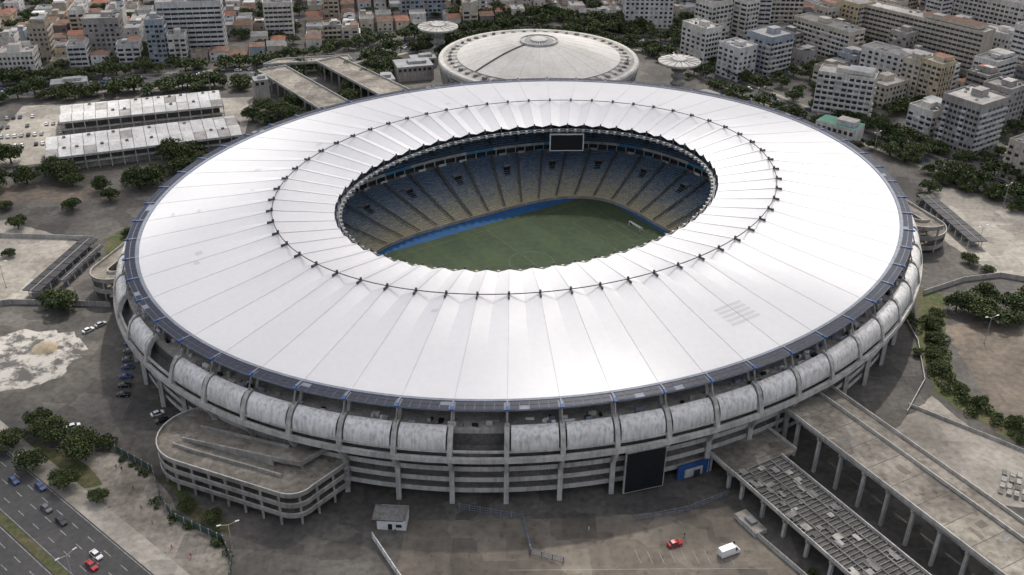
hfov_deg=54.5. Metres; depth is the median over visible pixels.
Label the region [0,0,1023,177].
ground
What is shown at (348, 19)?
flat roof house
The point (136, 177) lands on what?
leafy tree
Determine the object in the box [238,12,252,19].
terracotta roof house
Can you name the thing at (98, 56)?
terracotta roof house
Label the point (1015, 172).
leafy tree
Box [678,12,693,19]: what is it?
leafy tree
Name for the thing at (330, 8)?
apartment building
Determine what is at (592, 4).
leafy tree
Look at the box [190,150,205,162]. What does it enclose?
leafy tree
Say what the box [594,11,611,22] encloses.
leafy tree
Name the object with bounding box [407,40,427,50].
leafy tree
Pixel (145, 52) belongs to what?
leafy tree
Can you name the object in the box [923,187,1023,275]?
concrete plaza
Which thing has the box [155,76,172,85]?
leafy tree
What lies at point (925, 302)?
grass verge
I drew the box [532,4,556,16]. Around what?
leafy tree
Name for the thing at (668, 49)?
leafy tree
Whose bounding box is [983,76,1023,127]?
apartment building
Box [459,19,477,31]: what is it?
leafy tree
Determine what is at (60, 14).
flat roof house
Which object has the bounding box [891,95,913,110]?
leafy tree
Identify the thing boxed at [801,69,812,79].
leafy tree
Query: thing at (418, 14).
flat roof house
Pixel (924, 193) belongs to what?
leafy tree
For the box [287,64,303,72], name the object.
leafy tree
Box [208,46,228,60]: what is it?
terracotta roof house
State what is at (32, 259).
plaza
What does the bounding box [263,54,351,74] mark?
access ramp
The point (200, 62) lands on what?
leafy tree
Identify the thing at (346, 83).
leafy tree
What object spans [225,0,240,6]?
flat roof house
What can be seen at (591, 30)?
leafy tree
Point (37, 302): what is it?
boundary wall
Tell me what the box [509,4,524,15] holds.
flat roof house
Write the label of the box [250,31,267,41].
roof house
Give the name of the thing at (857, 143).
leafy tree
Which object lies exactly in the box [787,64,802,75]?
leafy tree
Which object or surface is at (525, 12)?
leafy tree
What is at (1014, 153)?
apartment building
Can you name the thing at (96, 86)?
leafy tree
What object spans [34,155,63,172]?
leafy tree
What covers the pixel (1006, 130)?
leafy tree
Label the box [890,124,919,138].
leafy tree
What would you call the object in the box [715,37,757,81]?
apartment building
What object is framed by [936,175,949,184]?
leafy tree
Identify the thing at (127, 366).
parked car
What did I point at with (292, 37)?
leafy tree
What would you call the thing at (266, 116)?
leafy tree
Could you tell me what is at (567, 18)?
leafy tree
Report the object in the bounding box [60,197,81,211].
leafy tree
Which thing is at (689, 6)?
flat roof house
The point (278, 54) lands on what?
leafy tree
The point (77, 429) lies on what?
leafy tree
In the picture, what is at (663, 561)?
parking bay markings
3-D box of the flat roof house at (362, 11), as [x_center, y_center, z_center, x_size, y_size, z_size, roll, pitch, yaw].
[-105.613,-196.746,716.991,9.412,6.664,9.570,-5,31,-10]
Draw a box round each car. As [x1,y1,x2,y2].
[7,475,19,484]
[34,481,46,491]
[40,502,52,513]
[54,515,67,525]
[66,422,80,428]
[82,327,94,333]
[84,559,98,570]
[89,548,102,560]
[94,321,106,327]
[116,391,130,397]
[118,382,131,387]
[119,373,132,379]
[121,356,133,362]
[121,364,134,369]
[123,348,132,353]
[150,410,164,417]
[154,416,168,424]
[667,539,682,547]
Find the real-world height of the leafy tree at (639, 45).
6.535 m
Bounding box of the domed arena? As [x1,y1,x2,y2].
[438,29,638,84]
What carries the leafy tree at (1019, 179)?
on the ground at (234, 42)
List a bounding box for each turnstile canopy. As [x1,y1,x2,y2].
[22,237,97,296]
[58,244,103,285]
[917,194,987,246]
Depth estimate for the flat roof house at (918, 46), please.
640.53 m
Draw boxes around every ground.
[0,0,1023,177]
[393,507,800,574]
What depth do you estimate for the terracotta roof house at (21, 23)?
667.02 m
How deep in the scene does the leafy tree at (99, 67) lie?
597.65 m
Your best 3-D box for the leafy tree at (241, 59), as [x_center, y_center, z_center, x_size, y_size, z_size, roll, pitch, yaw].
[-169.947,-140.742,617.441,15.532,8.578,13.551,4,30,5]
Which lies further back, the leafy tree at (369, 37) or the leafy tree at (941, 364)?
the leafy tree at (369, 37)
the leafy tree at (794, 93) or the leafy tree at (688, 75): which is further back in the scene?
the leafy tree at (688, 75)
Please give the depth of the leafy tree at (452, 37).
656.61 m
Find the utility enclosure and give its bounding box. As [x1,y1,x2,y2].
[734,509,766,537]
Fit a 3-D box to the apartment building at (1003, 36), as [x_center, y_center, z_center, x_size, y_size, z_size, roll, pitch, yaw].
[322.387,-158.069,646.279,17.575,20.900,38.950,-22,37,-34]
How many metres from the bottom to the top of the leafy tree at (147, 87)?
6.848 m
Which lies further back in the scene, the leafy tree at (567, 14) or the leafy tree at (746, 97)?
the leafy tree at (567, 14)
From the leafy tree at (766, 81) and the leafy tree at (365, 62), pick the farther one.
the leafy tree at (365, 62)
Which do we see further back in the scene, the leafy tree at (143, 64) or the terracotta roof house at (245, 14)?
the terracotta roof house at (245, 14)
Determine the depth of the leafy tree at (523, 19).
703.40 m
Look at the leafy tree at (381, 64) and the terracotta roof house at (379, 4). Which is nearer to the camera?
the leafy tree at (381, 64)
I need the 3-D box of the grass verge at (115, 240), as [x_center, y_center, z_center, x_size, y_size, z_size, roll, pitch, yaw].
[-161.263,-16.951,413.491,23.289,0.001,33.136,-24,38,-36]
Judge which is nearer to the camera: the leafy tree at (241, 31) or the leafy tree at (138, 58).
the leafy tree at (138, 58)
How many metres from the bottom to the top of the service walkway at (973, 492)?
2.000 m
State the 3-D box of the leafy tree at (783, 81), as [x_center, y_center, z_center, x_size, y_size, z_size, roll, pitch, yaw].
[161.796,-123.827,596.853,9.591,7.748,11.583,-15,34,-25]
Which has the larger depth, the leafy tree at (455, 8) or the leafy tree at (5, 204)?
the leafy tree at (455, 8)
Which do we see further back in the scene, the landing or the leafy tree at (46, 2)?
the leafy tree at (46, 2)
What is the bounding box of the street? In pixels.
[658,47,1018,201]
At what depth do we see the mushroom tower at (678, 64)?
586.21 m
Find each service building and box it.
[50,75,88,87]
[252,74,269,98]
[380,72,395,81]
[392,57,433,81]
[409,52,436,66]
[699,89,720,93]
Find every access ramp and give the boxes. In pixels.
[90,242,124,301]
[156,407,351,524]
[258,65,346,111]
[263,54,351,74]
[316,56,408,97]
[907,200,946,252]
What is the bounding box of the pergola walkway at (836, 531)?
[734,453,930,574]
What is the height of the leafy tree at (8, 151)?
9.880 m
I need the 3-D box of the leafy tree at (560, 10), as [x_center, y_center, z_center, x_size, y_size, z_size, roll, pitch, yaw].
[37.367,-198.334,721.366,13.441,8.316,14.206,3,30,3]
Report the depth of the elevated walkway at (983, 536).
270.84 m
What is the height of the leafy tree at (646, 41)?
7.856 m
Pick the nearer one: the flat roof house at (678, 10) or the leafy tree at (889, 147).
the leafy tree at (889, 147)
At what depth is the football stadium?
326.77 m
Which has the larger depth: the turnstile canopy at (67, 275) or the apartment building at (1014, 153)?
the apartment building at (1014, 153)
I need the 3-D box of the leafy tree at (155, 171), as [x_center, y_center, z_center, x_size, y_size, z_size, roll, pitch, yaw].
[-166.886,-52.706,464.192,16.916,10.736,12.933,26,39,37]
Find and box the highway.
[0,447,153,574]
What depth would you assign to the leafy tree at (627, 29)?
687.50 m
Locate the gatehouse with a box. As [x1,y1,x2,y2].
[372,504,408,530]
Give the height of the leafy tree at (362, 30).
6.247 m
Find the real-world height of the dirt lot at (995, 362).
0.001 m
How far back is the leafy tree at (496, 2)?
741.52 m
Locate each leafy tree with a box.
[0,68,10,83]
[0,93,8,98]
[0,144,23,162]
[0,168,8,185]
[0,200,12,209]
[0,248,15,256]
[0,426,28,453]
[1,19,16,27]
[1,66,28,82]
[3,85,28,98]
[5,213,26,228]
[8,165,40,184]
[11,447,49,471]
[14,17,26,23]
[16,76,49,94]
[17,11,31,15]
[21,406,52,426]
[22,8,34,11]
[22,69,38,78]
[23,12,38,20]
[26,414,69,441]
[29,0,43,5]
[34,89,52,100]
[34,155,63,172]
[35,289,64,307]
[37,68,52,79]
[39,0,52,4]
[40,66,57,74]
[40,158,79,177]
[43,289,78,310]
[47,68,65,79]
[47,467,80,489]
[48,85,61,94]
[51,59,69,68]
[53,88,76,100]
[55,426,99,461]
[58,171,86,185]
[59,425,86,443]
[60,81,72,89]
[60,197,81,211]
[61,83,85,98]
[63,68,80,76]
[77,66,96,78]
[81,87,98,97]
[86,487,109,503]
[87,81,103,95]
[89,3,103,7]
[90,61,112,75]
[90,175,112,189]
[95,432,117,449]
[100,80,124,96]
[100,187,119,200]
[102,55,119,63]
[102,63,128,75]
[106,78,125,91]
[118,168,150,188]
[119,75,144,91]
[120,227,130,235]
[121,74,141,90]
[121,164,140,176]
[122,62,136,74]
[133,55,150,62]
[134,59,153,72]
[139,163,167,185]
[140,81,159,93]
[141,49,149,56]
[150,62,166,72]
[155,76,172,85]
[155,137,196,161]
[157,79,179,92]
[163,55,180,64]
[163,156,193,173]
[171,56,194,71]
[171,74,195,88]
[174,72,199,87]
[176,495,197,511]
[181,140,207,158]
[189,82,206,91]
[190,57,209,69]
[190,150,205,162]
[194,73,213,84]
[200,68,223,85]
[201,506,221,523]
[215,54,237,68]
[215,74,228,86]
[229,27,250,38]
[229,53,249,66]
[229,73,247,80]
[229,76,251,89]
[240,8,256,14]
[240,105,261,120]
[242,73,251,83]
[246,53,264,66]
[251,97,274,109]
[254,10,263,17]
[255,2,262,9]
[256,110,276,123]
[261,52,274,61]
[266,101,290,116]
[270,51,287,58]
[273,31,285,34]
[279,92,302,105]
[279,104,308,119]
[281,46,299,56]
[286,33,300,41]
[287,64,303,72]
[292,58,317,72]
[293,5,307,15]
[294,22,302,30]
[295,48,311,56]
[308,45,320,54]
[317,66,330,74]
[320,44,335,51]
[324,38,342,43]
[324,39,345,50]
[336,88,360,99]
[340,39,356,49]
[341,78,363,88]
[351,34,368,47]
[358,46,383,58]
[359,67,383,74]
[360,27,371,33]
[360,54,381,67]
[361,30,374,40]
[362,34,377,44]
[363,6,375,12]
[369,58,393,71]
[372,32,389,43]
[378,49,388,57]
[381,38,402,52]
[382,32,396,38]
[383,50,397,56]
[384,54,401,63]
[388,6,397,13]
[393,26,413,40]
[407,23,421,37]
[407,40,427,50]
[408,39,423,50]
[416,32,433,42]
[430,12,440,15]
[434,44,446,53]
[443,5,459,13]
[444,32,467,41]
[456,23,466,30]
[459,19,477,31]
[462,28,481,34]
[473,20,487,27]
[474,28,489,34]
[479,7,495,18]
[480,28,493,33]
[485,19,498,26]
[488,25,500,30]
[489,0,504,7]
[491,16,512,28]
[492,7,510,15]
[504,13,520,26]
[508,24,522,29]
[514,7,528,14]
[517,15,529,24]
[523,3,534,15]
[527,18,539,25]
[530,5,539,15]
[531,12,553,23]
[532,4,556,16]
[532,23,555,29]
[546,2,559,10]
[554,8,568,19]
[557,8,578,17]
[560,25,574,31]
[561,21,584,32]
[562,16,572,22]
[569,17,582,23]
[578,9,592,17]
[581,15,597,23]
[582,25,602,34]
[584,0,600,7]
[586,20,602,28]
[587,10,600,19]
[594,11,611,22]
[597,31,611,38]
[598,14,606,21]
[601,19,612,30]
[605,11,626,22]
[608,20,628,33]
[609,35,627,42]
[611,18,627,31]
[618,38,636,47]
[620,24,636,32]
[624,33,641,41]
[632,29,644,34]
[633,17,652,27]
[635,41,648,50]
[641,39,652,46]
[642,25,660,38]
[643,42,660,51]
[643,47,657,56]
[650,29,669,40]
[654,43,677,54]
[664,28,681,38]
[668,37,679,46]
[670,23,681,29]
[672,17,681,22]
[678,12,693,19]
[684,72,693,78]
[690,64,702,74]
[698,63,715,78]
[705,79,723,90]
[720,87,737,96]
[724,82,736,90]
[725,68,748,76]
[733,85,753,95]
[739,71,753,81]
[739,95,750,100]
[749,74,764,84]
[751,92,776,105]
[759,76,774,88]
[769,101,785,108]
[769,104,785,111]
[771,70,788,77]
[774,74,790,87]
[784,87,803,100]
[786,104,809,117]
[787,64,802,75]
[793,85,806,92]
[800,62,813,69]
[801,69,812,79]
[807,81,815,89]
[808,114,824,123]
[809,59,823,65]
[828,54,837,58]
[832,109,852,117]
[847,112,867,119]
[849,140,864,147]
[855,116,873,128]
[864,38,872,43]
[865,138,883,150]
[868,114,902,136]
[871,111,879,117]
[877,141,902,155]
[881,103,899,116]
[886,129,912,143]
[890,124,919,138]
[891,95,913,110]
[896,148,916,161]
[901,141,933,154]
[909,132,931,143]
[909,153,924,162]
[911,347,924,354]
[913,94,925,100]
[916,191,931,197]
[918,179,942,191]
[920,164,935,173]
[924,314,945,329]
[924,331,946,343]
[925,138,945,152]
[925,346,943,357]
[928,306,945,318]
[930,159,958,171]
[930,170,954,183]
[930,357,948,370]
[931,141,950,154]
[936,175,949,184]
[943,290,970,311]
[947,167,969,182]
[950,149,978,162]
[951,162,976,174]
[953,173,974,185]
[953,382,970,392]
[957,73,965,78]
[957,181,977,192]
[959,290,1002,319]
[960,251,979,263]
[965,169,995,187]
[970,281,1005,303]
[970,395,989,406]
[977,150,994,161]
[979,156,1002,174]
[980,264,996,272]
[982,181,1009,197]
[985,189,1003,199]
[993,146,1006,155]
[995,309,1023,327]
[996,291,1023,311]
[997,162,1023,176]
[999,126,1012,138]
[1000,180,1023,198]
[1005,119,1023,133]
[1005,203,1021,211]
[1005,414,1023,427]
[1009,196,1023,209]
[1015,175,1023,184]
[1017,284,1023,293]
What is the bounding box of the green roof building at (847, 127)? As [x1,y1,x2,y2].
[815,114,864,141]
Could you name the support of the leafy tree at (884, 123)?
on the ground at (234, 42)
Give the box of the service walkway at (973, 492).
[822,385,1023,536]
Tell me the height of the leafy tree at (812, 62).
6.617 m
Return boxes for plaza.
[0,220,76,306]
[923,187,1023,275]
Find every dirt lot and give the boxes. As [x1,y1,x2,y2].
[0,184,126,203]
[944,320,1023,424]
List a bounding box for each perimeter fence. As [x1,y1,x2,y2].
[114,445,231,574]
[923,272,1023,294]
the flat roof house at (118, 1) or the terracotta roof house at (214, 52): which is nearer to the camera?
the terracotta roof house at (214, 52)
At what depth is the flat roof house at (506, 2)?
751.53 m
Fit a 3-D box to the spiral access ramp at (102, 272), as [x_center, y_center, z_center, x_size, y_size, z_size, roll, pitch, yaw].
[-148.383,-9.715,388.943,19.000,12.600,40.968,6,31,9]
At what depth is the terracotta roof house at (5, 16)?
698.94 m
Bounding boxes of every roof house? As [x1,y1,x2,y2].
[0,12,14,20]
[1,8,17,17]
[3,0,24,12]
[10,25,29,40]
[15,22,26,25]
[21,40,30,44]
[31,10,49,16]
[35,4,52,11]
[47,16,59,22]
[49,9,66,18]
[50,55,67,66]
[52,0,69,9]
[52,21,70,32]
[52,33,67,40]
[54,42,66,55]
[67,30,83,38]
[71,1,87,4]
[74,0,91,6]
[89,8,102,11]
[90,49,110,64]
[91,0,108,9]
[108,0,125,3]
[123,0,139,8]
[124,23,143,38]
[126,8,136,16]
[128,18,144,32]
[131,13,146,18]
[137,5,153,14]
[190,47,209,60]
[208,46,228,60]
[224,4,240,15]
[224,11,236,21]
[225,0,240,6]
[225,15,234,27]
[225,20,233,35]
[228,49,248,56]
[234,20,252,36]
[236,16,252,25]
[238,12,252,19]
[241,4,256,14]
[242,0,257,6]
[249,42,265,55]
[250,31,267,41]
[253,17,264,29]
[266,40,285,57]
[270,35,284,39]
[305,33,321,50]
[306,11,321,15]
[306,15,322,25]
[306,22,322,32]
[306,30,321,36]
[308,0,321,10]
[340,0,353,8]
[341,8,354,18]
[342,16,355,23]
[343,12,355,18]
[357,0,370,10]
[358,9,371,15]
[360,14,373,31]
[373,0,385,10]
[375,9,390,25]
[376,16,392,31]
[389,0,399,9]
[394,15,409,29]
[409,9,425,22]
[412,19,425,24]
[442,9,456,20]
[445,13,460,24]
[446,0,450,7]
[478,11,494,27]
[495,7,508,13]
[499,0,513,6]
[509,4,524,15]
[514,0,531,5]
[532,0,544,5]
[560,0,577,4]
[568,1,584,9]
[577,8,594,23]
[594,6,608,22]
[601,0,616,5]
[605,4,620,13]
[673,4,686,20]
[677,2,695,13]
[770,21,792,28]
[791,44,817,63]
[803,5,814,12]
[804,0,822,5]
[830,57,849,65]
[908,44,930,51]
[955,78,964,88]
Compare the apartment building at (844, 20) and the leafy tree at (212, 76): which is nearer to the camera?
the leafy tree at (212, 76)
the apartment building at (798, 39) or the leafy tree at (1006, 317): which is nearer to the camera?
the leafy tree at (1006, 317)
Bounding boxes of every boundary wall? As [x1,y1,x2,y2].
[0,233,92,239]
[0,299,110,306]
[371,532,400,574]
[738,518,806,574]
[905,318,924,412]
[908,403,1023,452]
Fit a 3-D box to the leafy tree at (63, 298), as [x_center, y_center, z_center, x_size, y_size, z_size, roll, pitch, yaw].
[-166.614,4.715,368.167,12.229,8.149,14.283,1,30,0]
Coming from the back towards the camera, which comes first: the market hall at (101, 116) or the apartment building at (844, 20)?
the apartment building at (844, 20)
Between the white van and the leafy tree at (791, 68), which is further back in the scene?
the leafy tree at (791, 68)
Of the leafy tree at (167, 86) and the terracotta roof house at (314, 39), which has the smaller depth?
the leafy tree at (167, 86)
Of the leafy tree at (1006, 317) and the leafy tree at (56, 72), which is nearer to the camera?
the leafy tree at (1006, 317)
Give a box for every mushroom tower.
[418,21,457,54]
[658,54,700,87]
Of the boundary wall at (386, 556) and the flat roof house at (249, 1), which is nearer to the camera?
the boundary wall at (386, 556)
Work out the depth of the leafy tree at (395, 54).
632.59 m
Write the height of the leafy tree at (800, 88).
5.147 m
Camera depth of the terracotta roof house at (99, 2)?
729.67 m
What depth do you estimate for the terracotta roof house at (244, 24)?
675.78 m
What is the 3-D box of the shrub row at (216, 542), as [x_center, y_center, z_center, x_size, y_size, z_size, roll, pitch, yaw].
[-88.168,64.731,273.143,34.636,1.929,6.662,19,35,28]
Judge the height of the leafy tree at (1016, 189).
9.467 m
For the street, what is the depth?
556.09 m
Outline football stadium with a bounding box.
[113,77,922,503]
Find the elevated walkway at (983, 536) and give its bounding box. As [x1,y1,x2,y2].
[773,391,1023,574]
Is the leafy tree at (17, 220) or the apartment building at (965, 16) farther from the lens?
the apartment building at (965, 16)
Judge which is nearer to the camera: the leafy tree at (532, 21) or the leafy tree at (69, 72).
the leafy tree at (69, 72)
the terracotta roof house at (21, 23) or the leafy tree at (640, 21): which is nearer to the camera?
the terracotta roof house at (21, 23)
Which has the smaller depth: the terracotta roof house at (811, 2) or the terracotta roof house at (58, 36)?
the terracotta roof house at (58, 36)
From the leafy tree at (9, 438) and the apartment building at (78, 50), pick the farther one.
the apartment building at (78, 50)
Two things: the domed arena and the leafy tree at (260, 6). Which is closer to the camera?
the domed arena
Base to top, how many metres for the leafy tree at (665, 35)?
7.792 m
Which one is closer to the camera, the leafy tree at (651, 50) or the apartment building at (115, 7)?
the leafy tree at (651, 50)
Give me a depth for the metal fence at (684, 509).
279.56 m
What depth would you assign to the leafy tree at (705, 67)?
606.89 m
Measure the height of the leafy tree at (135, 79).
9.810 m
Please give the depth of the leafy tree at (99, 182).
456.15 m
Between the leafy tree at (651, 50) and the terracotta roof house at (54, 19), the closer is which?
the leafy tree at (651, 50)
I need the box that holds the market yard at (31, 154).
[0,97,253,167]
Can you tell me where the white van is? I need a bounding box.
[717,543,740,558]
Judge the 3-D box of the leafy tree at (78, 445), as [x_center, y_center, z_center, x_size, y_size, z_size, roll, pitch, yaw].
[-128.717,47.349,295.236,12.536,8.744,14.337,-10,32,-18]
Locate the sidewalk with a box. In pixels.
[0,421,189,574]
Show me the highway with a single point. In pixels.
(114, 561)
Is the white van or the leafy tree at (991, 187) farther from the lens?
the leafy tree at (991, 187)
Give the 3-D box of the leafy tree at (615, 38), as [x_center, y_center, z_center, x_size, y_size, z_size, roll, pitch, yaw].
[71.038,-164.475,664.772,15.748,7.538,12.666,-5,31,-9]
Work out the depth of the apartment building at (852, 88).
544.27 m
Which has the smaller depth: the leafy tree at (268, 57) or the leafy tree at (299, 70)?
the leafy tree at (299, 70)
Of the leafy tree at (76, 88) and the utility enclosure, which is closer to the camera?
the utility enclosure
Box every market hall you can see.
[45,115,242,168]
[59,90,224,134]
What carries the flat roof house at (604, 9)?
on the ground at (234, 42)
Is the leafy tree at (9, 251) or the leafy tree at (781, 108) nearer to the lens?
the leafy tree at (9, 251)
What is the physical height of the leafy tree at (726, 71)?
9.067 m
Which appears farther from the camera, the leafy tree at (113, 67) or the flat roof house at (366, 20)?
the flat roof house at (366, 20)
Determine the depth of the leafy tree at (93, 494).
279.76 m
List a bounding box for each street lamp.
[55,547,76,574]
[216,520,238,555]
[983,315,998,343]
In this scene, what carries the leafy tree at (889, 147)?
on the stadium pavement
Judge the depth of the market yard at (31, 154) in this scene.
530.41 m
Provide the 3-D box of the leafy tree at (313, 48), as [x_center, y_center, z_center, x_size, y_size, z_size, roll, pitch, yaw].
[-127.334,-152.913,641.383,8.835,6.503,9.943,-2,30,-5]
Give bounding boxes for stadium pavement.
[0,50,1023,574]
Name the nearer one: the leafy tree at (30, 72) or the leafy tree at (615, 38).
the leafy tree at (30, 72)
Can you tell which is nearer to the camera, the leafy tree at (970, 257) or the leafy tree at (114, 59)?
the leafy tree at (970, 257)
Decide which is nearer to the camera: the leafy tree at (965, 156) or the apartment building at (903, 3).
the leafy tree at (965, 156)
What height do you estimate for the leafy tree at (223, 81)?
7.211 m
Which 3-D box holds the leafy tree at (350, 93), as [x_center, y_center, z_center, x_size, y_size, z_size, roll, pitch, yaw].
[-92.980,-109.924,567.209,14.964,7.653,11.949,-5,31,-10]
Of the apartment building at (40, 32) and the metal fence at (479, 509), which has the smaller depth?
the metal fence at (479, 509)
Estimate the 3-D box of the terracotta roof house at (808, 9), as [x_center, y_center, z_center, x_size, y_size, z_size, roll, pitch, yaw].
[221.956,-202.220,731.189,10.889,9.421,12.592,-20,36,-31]
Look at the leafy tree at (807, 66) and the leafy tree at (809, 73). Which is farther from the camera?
the leafy tree at (807, 66)
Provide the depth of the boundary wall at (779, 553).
266.53 m
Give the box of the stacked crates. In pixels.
[998,469,1023,500]
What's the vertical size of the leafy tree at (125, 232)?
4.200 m
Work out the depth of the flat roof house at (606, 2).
741.19 m
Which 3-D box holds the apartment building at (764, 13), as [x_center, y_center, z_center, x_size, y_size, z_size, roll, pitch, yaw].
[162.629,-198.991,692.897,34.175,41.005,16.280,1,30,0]
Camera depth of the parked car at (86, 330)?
356.44 m
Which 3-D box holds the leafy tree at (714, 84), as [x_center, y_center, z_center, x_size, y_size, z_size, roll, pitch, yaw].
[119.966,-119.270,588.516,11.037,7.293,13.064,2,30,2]
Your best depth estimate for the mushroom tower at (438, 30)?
639.72 m
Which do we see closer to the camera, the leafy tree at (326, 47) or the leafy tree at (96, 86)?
the leafy tree at (96, 86)
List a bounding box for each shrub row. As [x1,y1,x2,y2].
[118,455,149,477]
[147,496,230,555]
[806,567,818,574]
[905,311,1023,443]
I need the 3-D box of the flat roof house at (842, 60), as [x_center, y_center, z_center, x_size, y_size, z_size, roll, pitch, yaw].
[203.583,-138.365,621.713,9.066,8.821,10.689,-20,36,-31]
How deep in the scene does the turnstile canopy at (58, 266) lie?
391.06 m
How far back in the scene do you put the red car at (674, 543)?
268.45 m
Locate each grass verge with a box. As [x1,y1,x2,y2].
[31,440,101,487]
[104,226,130,254]
[157,478,234,533]
[915,288,1023,444]
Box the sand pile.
[31,341,58,354]
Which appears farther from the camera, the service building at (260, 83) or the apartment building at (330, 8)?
the apartment building at (330, 8)
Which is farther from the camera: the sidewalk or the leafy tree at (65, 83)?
the leafy tree at (65, 83)
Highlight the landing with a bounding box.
[702,422,796,488]
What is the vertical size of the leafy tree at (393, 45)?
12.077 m
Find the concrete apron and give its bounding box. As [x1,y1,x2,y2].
[896,396,1023,507]
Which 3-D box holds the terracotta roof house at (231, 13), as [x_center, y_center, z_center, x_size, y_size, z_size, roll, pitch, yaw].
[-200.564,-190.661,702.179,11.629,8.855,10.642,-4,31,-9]
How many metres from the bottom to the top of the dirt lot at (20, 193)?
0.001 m
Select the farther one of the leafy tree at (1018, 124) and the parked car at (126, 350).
the leafy tree at (1018, 124)
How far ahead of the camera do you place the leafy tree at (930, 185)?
465.41 m
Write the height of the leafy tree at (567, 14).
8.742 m
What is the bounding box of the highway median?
[0,511,69,574]
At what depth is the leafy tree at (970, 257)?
407.32 m
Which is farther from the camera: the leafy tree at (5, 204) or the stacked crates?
the leafy tree at (5, 204)
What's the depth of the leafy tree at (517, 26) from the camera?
671.83 m
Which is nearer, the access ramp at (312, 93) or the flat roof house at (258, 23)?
the access ramp at (312, 93)
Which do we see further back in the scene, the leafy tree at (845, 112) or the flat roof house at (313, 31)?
the flat roof house at (313, 31)
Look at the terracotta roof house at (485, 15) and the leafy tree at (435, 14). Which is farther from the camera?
the leafy tree at (435, 14)
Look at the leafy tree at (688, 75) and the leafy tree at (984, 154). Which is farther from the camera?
the leafy tree at (688, 75)
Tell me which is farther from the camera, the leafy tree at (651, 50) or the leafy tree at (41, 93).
the leafy tree at (651, 50)
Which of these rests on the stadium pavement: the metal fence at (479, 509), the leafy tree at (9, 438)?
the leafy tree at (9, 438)
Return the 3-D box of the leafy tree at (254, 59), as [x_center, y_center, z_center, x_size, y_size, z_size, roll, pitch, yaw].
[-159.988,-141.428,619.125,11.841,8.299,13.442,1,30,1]
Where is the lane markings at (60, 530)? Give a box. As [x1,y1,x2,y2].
[0,453,150,574]
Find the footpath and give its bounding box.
[52,448,229,574]
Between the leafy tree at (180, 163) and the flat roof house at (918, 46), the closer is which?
the leafy tree at (180, 163)
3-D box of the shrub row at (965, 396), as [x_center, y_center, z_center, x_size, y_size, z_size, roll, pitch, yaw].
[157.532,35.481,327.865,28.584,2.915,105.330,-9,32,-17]
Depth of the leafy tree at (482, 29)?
675.12 m
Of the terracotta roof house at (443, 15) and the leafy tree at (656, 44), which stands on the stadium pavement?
the leafy tree at (656, 44)
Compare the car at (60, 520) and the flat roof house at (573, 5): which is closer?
the car at (60, 520)
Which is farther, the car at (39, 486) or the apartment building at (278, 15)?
the apartment building at (278, 15)
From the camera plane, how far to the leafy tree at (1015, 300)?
370.33 m
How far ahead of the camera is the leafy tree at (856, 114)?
544.00 m
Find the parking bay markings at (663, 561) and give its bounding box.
[576,551,736,569]
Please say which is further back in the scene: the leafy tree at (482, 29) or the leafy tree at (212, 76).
the leafy tree at (482, 29)
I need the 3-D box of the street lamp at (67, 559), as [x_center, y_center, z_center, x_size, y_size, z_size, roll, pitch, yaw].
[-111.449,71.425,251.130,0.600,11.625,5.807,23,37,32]
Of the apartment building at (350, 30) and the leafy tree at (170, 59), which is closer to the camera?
the leafy tree at (170, 59)
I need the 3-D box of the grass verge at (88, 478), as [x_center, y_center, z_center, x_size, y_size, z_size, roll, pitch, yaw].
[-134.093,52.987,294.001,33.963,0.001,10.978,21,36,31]
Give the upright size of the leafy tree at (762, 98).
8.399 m
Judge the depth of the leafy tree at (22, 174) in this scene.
461.14 m
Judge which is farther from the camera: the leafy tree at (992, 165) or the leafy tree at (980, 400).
the leafy tree at (992, 165)
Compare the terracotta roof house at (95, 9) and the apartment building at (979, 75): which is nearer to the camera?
the apartment building at (979, 75)
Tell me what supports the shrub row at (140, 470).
on the stadium pavement
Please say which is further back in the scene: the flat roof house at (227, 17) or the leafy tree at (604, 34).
the flat roof house at (227, 17)
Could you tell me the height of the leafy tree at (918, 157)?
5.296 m
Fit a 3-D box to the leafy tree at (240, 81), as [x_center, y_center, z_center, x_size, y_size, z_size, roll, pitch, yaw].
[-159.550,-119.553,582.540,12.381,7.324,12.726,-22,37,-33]
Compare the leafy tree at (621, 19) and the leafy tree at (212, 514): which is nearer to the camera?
the leafy tree at (212, 514)
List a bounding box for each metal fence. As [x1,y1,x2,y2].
[459,503,564,562]
[634,490,728,520]
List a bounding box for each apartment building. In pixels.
[0,29,20,44]
[0,42,42,75]
[26,15,54,61]
[65,36,90,66]
[67,4,89,29]
[81,10,125,56]
[105,2,127,25]
[115,36,143,62]
[143,11,168,62]
[154,0,228,52]
[166,27,190,58]
[262,0,294,37]
[322,0,339,19]
[322,19,341,42]
[341,21,360,43]
[400,0,445,16]
[460,0,477,27]
[477,0,486,7]
[623,0,673,28]
[676,0,695,3]
[679,18,721,65]
[694,0,732,39]
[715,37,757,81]
[729,0,772,33]
[730,0,759,38]
[746,25,794,76]
[770,0,803,23]
[784,25,804,55]
[793,12,865,58]
[811,58,847,82]
[811,63,878,116]
[813,0,840,18]
[832,0,876,26]
[835,18,853,24]
[838,46,861,64]
[858,41,960,90]
[862,1,995,70]
[874,71,908,108]
[886,0,908,6]
[888,25,918,47]
[899,50,931,96]
[905,95,941,137]
[907,0,918,9]
[915,52,956,97]
[919,0,926,10]
[925,0,953,14]
[933,84,1009,154]
[950,0,1023,27]
[955,14,974,20]
[963,64,1000,86]
[971,48,1017,77]
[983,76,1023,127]
[988,23,1014,49]
[999,133,1023,185]
[1009,21,1023,77]
[1014,62,1023,121]
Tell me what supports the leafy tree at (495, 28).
on the ground at (234, 42)
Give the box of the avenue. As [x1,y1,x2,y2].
[0,24,672,98]
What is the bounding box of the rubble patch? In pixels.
[0,329,87,390]

